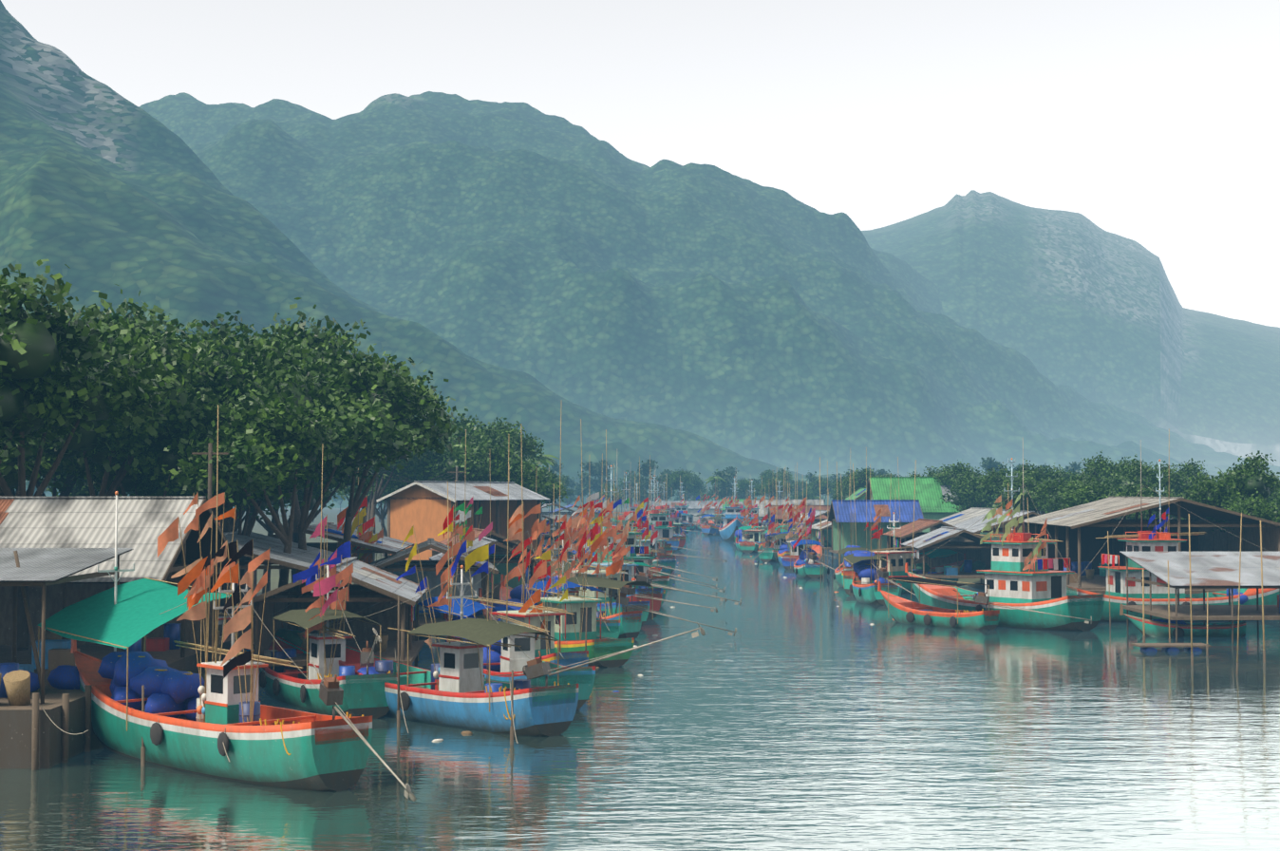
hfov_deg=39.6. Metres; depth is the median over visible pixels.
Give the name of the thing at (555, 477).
tree
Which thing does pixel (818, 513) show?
shed
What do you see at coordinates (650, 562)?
row boat
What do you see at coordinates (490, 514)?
fishing boat
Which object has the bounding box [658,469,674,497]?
pine tree
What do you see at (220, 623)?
blue boat
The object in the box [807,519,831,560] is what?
shed
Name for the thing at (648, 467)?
pine tree
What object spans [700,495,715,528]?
rowing boat
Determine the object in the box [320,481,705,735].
blue boat
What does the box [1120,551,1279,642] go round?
shelter
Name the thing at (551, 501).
tree
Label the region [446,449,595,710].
fishing boat
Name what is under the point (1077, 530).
shed
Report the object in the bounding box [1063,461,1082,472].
pine tree
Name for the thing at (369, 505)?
tree
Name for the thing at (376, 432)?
tree
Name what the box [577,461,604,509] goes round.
pine tree
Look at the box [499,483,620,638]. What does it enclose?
fishing boat
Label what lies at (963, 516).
shed
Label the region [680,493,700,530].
boat
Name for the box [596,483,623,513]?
tree
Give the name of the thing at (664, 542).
row boat
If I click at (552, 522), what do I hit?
shed
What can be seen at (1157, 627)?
boat
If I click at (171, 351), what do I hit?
tree
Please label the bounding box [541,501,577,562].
fishing boat
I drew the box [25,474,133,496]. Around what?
tree
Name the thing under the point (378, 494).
tree
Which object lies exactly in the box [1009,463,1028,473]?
pine tree
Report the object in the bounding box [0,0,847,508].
mountain
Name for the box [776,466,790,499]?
pine tree
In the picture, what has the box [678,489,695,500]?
pine tree
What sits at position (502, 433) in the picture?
tree
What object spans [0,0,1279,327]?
sky
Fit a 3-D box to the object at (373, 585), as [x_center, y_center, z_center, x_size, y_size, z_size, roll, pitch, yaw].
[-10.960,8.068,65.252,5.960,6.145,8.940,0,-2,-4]
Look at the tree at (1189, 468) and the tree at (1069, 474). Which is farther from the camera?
the tree at (1069, 474)
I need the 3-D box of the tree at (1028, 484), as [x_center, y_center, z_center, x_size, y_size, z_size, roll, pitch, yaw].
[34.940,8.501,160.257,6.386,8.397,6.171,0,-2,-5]
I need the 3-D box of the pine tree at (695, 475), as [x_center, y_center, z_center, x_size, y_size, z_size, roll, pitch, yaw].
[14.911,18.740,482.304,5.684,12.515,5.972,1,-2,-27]
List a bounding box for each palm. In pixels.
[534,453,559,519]
[703,475,726,500]
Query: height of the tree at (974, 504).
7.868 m
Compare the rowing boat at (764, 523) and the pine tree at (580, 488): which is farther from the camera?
the pine tree at (580, 488)
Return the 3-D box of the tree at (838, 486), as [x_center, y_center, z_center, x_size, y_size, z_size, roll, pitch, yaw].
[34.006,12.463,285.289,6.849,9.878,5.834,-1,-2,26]
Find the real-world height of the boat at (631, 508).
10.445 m
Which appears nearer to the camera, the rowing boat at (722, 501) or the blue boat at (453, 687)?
the blue boat at (453, 687)
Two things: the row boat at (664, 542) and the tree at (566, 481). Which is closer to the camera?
the row boat at (664, 542)
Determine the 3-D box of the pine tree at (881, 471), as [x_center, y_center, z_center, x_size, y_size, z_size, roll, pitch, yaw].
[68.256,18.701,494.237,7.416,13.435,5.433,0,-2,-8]
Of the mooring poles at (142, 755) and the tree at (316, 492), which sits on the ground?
the tree at (316, 492)
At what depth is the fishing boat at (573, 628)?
74.31 m
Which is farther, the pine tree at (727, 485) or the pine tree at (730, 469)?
the pine tree at (730, 469)
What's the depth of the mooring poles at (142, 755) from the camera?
50.05 m
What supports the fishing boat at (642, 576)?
on the canal water
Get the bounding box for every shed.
[0,547,133,703]
[213,522,414,615]
[218,529,344,642]
[540,514,563,535]
[541,502,580,535]
[549,504,599,529]
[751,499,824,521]
[792,509,828,538]
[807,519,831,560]
[827,499,923,564]
[882,518,962,550]
[900,526,991,583]
[929,507,1025,531]
[948,508,1039,541]
[1023,496,1279,589]
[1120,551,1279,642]
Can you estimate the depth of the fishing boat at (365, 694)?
58.23 m
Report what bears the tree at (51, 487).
on the ground
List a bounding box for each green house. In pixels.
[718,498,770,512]
[845,487,865,499]
[865,476,1004,540]
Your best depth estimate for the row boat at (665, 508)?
263.94 m
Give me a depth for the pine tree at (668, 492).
410.90 m
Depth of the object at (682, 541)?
218.68 m
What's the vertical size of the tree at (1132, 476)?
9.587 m
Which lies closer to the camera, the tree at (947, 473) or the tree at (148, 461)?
the tree at (148, 461)
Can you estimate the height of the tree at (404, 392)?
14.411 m
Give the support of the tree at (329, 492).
on the ground
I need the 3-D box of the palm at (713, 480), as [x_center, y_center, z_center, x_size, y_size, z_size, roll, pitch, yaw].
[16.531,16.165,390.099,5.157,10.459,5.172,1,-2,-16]
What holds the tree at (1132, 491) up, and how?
on the ground
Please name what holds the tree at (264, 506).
on the ground
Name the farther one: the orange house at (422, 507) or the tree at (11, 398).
the orange house at (422, 507)
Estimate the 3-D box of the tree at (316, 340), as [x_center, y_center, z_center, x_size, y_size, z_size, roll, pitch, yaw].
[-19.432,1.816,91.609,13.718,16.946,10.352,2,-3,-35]
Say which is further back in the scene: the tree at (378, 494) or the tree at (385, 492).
the tree at (385, 492)
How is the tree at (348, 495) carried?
on the ground
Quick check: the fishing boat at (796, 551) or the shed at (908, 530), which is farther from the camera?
the fishing boat at (796, 551)
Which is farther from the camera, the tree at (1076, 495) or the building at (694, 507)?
the building at (694, 507)
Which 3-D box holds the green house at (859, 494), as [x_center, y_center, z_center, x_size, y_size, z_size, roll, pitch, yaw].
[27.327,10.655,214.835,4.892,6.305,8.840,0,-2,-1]
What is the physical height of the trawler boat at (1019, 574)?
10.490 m
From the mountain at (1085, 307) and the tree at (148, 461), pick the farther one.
the mountain at (1085, 307)
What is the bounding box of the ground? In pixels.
[91,508,1171,750]
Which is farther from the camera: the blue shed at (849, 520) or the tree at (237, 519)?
the blue shed at (849, 520)
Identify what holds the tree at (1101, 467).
on the ground
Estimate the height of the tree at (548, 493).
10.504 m
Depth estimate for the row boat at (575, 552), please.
127.06 m
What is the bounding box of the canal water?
[0,529,1279,850]
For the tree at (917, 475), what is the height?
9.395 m
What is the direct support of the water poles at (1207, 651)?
on the canal water
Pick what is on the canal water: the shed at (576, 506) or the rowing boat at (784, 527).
the rowing boat at (784, 527)
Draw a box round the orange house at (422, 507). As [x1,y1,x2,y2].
[376,480,550,571]
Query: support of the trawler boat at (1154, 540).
on the canal water
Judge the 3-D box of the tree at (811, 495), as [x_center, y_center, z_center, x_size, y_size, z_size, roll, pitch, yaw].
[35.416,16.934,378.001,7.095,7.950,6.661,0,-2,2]
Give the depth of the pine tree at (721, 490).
403.88 m
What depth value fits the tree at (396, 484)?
145.79 m
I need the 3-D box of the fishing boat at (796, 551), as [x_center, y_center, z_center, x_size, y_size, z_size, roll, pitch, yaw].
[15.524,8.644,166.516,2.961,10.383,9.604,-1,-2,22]
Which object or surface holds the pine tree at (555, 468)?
on the ground
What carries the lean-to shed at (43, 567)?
on the quay
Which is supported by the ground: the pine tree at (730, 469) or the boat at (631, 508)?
the pine tree at (730, 469)
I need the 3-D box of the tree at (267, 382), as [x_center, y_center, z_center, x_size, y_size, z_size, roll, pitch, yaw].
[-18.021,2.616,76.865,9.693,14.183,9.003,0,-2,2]
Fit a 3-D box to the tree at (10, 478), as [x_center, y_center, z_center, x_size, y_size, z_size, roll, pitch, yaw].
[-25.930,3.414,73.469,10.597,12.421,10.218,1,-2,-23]
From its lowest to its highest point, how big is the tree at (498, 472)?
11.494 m
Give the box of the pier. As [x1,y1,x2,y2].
[1084,589,1225,593]
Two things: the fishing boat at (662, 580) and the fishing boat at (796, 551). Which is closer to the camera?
the fishing boat at (662, 580)
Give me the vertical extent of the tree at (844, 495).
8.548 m
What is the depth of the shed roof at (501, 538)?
107.68 m
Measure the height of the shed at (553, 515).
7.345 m
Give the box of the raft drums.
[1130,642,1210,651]
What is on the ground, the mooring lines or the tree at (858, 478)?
the tree at (858, 478)
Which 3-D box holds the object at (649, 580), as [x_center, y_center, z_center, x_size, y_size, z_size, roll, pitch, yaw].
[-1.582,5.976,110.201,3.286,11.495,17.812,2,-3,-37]
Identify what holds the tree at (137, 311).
on the ground
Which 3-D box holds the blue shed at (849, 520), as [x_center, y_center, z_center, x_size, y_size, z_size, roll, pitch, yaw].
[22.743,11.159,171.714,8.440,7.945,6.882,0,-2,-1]
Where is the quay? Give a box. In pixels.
[0,637,238,770]
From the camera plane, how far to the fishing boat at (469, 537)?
94.81 m
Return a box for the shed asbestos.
[0,496,240,669]
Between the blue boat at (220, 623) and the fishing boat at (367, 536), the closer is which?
the blue boat at (220, 623)
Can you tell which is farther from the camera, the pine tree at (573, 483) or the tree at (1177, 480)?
the pine tree at (573, 483)
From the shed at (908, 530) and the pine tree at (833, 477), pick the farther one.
the pine tree at (833, 477)
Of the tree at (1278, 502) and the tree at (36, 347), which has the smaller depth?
the tree at (36, 347)
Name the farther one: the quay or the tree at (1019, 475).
the tree at (1019, 475)
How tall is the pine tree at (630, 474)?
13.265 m
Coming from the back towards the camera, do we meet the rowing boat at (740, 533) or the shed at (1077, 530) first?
the rowing boat at (740, 533)
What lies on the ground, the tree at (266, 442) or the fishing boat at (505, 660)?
the tree at (266, 442)
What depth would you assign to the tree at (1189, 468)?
162.32 m
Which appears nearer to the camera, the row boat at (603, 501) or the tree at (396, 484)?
the tree at (396, 484)
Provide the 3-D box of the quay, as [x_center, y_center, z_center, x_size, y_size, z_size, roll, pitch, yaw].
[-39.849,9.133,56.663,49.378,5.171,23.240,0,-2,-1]
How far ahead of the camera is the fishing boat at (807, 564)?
149.25 m
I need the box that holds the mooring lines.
[40,650,518,761]
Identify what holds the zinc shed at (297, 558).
on the ground
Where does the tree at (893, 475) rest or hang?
on the ground
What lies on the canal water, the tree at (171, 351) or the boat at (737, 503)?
the boat at (737, 503)
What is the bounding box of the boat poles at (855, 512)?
[745,447,1029,600]
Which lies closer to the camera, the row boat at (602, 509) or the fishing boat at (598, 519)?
the fishing boat at (598, 519)
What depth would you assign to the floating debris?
68.88 m
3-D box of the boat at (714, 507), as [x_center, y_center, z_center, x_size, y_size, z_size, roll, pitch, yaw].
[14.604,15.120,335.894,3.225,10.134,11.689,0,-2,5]
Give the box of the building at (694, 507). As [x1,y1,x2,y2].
[649,500,722,522]
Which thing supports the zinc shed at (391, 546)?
on the ground
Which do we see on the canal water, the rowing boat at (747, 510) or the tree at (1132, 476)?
the rowing boat at (747, 510)
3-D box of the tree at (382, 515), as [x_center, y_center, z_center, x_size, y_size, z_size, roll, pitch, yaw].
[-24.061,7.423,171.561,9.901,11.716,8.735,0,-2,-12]
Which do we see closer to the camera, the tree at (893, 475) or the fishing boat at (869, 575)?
the fishing boat at (869, 575)
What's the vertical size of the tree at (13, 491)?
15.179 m
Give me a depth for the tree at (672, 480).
398.77 m
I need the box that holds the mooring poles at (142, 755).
[140,595,587,766]
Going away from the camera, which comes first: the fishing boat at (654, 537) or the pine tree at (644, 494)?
the fishing boat at (654, 537)
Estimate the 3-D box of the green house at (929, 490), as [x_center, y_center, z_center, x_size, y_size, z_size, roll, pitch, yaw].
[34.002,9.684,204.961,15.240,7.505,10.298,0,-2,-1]
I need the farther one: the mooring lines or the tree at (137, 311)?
the tree at (137, 311)
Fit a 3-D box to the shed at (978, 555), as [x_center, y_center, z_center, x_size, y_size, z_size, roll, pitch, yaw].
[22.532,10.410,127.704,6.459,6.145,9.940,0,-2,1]
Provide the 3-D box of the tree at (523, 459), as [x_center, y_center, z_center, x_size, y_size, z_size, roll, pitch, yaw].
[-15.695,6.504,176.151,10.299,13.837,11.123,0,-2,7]
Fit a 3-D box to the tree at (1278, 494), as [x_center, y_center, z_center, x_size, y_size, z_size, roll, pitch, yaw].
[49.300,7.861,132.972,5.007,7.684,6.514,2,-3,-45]
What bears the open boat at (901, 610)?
on the canal water
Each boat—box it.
[37,404,415,801]
[217,521,395,670]
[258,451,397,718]
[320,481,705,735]
[337,467,430,639]
[417,444,588,666]
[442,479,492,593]
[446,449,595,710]
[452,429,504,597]
[478,417,634,667]
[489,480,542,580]
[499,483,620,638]
[502,418,736,639]
[525,520,555,583]
[526,501,717,626]
[529,452,741,620]
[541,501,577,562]
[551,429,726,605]
[551,465,669,596]
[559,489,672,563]
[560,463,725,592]
[569,524,716,588]
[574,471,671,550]
[588,494,610,538]
[594,489,614,519]
[621,482,727,573]
[628,482,644,511]
[628,528,717,581]
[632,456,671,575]
[634,474,711,554]
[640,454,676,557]
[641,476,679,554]
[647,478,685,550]
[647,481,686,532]
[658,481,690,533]
[658,499,715,534]
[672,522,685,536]
[675,475,691,527]
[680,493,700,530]
[695,494,709,529]
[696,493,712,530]
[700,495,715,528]
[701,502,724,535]
[709,493,722,522]
[709,496,723,526]
[711,496,729,521]
[718,476,746,541]
[720,482,745,513]
[734,475,768,542]
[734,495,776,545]
[734,504,764,549]
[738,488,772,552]
[741,496,763,526]
[743,479,762,526]
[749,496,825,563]
[752,521,769,526]
[757,495,787,552]
[760,526,809,539]
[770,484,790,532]
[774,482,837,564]
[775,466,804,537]
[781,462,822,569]
[790,480,834,578]
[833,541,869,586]
[841,504,966,596]
[843,508,915,604]
[877,576,1091,629]
[904,437,1104,631]
[1066,428,1279,621]
[1119,603,1245,637]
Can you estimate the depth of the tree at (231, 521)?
84.05 m
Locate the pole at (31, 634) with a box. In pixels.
[13,550,46,695]
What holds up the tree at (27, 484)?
on the ground
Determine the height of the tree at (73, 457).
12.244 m
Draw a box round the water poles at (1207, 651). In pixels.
[1107,512,1265,674]
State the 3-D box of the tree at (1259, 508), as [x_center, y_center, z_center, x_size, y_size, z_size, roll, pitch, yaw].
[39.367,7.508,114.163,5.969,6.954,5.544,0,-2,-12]
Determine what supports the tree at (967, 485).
on the ground
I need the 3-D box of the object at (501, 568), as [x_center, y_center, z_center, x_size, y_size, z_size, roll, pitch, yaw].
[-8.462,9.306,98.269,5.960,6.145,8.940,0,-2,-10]
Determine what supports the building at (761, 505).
on the ground
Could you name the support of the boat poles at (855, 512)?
on the canal water
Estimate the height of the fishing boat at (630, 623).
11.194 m
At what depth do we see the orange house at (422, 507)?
119.82 m
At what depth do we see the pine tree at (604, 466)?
456.31 m
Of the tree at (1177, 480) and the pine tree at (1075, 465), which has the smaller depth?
the tree at (1177, 480)
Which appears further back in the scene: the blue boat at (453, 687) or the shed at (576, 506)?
the shed at (576, 506)
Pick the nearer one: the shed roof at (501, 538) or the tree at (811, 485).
the shed roof at (501, 538)
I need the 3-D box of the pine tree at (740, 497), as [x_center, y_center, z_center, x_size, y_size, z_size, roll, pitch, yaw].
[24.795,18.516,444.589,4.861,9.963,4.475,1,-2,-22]
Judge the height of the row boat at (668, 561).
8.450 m
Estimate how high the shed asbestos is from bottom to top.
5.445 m
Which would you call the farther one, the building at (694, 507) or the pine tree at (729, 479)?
the pine tree at (729, 479)
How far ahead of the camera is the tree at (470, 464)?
141.30 m
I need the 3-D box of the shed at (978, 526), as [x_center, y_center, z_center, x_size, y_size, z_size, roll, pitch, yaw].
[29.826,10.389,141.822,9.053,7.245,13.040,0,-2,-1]
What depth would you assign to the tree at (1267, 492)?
123.27 m
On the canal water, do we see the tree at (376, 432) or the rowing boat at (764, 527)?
the rowing boat at (764, 527)
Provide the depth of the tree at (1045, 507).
156.17 m
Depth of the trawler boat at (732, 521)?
262.86 m
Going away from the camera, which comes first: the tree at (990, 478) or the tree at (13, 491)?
the tree at (13, 491)
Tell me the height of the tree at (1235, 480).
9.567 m
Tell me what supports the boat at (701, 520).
on the canal water
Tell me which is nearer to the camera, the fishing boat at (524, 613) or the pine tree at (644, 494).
the fishing boat at (524, 613)
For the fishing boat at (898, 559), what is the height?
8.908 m
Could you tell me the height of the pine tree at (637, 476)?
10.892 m
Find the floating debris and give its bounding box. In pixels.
[432,555,893,741]
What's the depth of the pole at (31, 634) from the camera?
49.30 m
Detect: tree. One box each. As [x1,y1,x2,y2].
[0,259,189,650]
[0,329,112,463]
[0,428,130,496]
[1,290,255,496]
[9,303,39,496]
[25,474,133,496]
[25,477,57,494]
[35,456,94,496]
[39,475,120,496]
[40,405,249,516]
[58,427,237,496]
[69,283,210,493]
[129,364,323,593]
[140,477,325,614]
[150,326,336,622]
[159,382,361,587]
[183,297,370,582]
[222,491,301,530]
[230,508,244,530]
[256,500,279,593]
[264,458,390,542]
[269,485,350,583]
[280,330,468,583]
[281,368,430,583]
[334,485,368,524]
[339,484,387,556]
[345,477,392,506]
[360,415,437,562]
[366,467,410,531]
[370,469,432,492]
[393,417,500,481]
[426,436,548,495]
[450,406,544,464]
[488,420,537,461]
[517,433,544,463]
[522,457,572,508]
[524,455,569,507]
[545,461,564,509]
[545,468,564,487]
[554,471,573,508]
[563,476,577,511]
[572,469,592,508]
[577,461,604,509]
[593,459,615,512]
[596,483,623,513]
[620,470,636,506]
[629,474,650,504]
[630,476,650,505]
[632,459,661,509]
[652,473,675,500]
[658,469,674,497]
[661,467,695,499]
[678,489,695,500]
[692,471,704,497]
[709,470,734,513]
[711,468,734,513]
[713,471,735,498]
[723,466,738,498]
[733,480,749,498]
[752,475,794,499]
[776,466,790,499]
[790,487,819,499]
[803,470,819,496]
[807,475,836,502]
[829,471,839,498]
[829,482,856,499]
[831,473,853,493]
[837,466,881,492]
[874,468,896,476]
[884,472,902,476]
[904,470,923,476]
[922,459,983,492]
[940,467,999,509]
[953,494,997,511]
[974,458,1046,503]
[979,456,1004,476]
[987,493,1008,508]
[992,472,1050,525]
[994,470,1056,514]
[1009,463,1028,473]
[1029,467,1103,511]
[1032,462,1067,514]
[1037,499,1058,513]
[1045,475,1129,519]
[1048,468,1079,512]
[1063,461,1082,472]
[1079,450,1147,481]
[1096,459,1158,519]
[1102,479,1170,519]
[1110,453,1191,496]
[1138,486,1188,519]
[1167,457,1211,519]
[1178,450,1279,508]
[1187,460,1279,511]
[1205,488,1279,536]
[1266,489,1279,508]
[1274,492,1279,514]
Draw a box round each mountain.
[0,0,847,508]
[138,91,1279,479]
[861,189,1279,466]
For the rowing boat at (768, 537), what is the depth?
194.20 m
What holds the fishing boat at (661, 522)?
on the canal water
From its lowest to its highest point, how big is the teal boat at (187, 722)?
9.838 m
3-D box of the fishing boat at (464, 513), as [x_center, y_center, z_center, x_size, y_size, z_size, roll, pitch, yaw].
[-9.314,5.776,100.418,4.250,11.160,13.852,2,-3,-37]
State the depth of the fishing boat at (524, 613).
66.13 m
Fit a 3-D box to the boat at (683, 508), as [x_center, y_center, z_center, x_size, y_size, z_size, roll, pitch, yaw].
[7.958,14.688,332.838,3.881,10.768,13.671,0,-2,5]
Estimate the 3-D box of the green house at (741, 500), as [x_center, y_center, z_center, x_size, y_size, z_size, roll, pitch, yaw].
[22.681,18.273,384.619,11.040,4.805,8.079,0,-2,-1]
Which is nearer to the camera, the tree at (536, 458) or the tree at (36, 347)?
the tree at (36, 347)
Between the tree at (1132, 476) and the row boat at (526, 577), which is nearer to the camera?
the row boat at (526, 577)
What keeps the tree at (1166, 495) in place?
on the ground
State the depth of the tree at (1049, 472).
180.75 m
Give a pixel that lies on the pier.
(1186, 591)
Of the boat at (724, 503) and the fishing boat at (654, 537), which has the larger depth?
the boat at (724, 503)

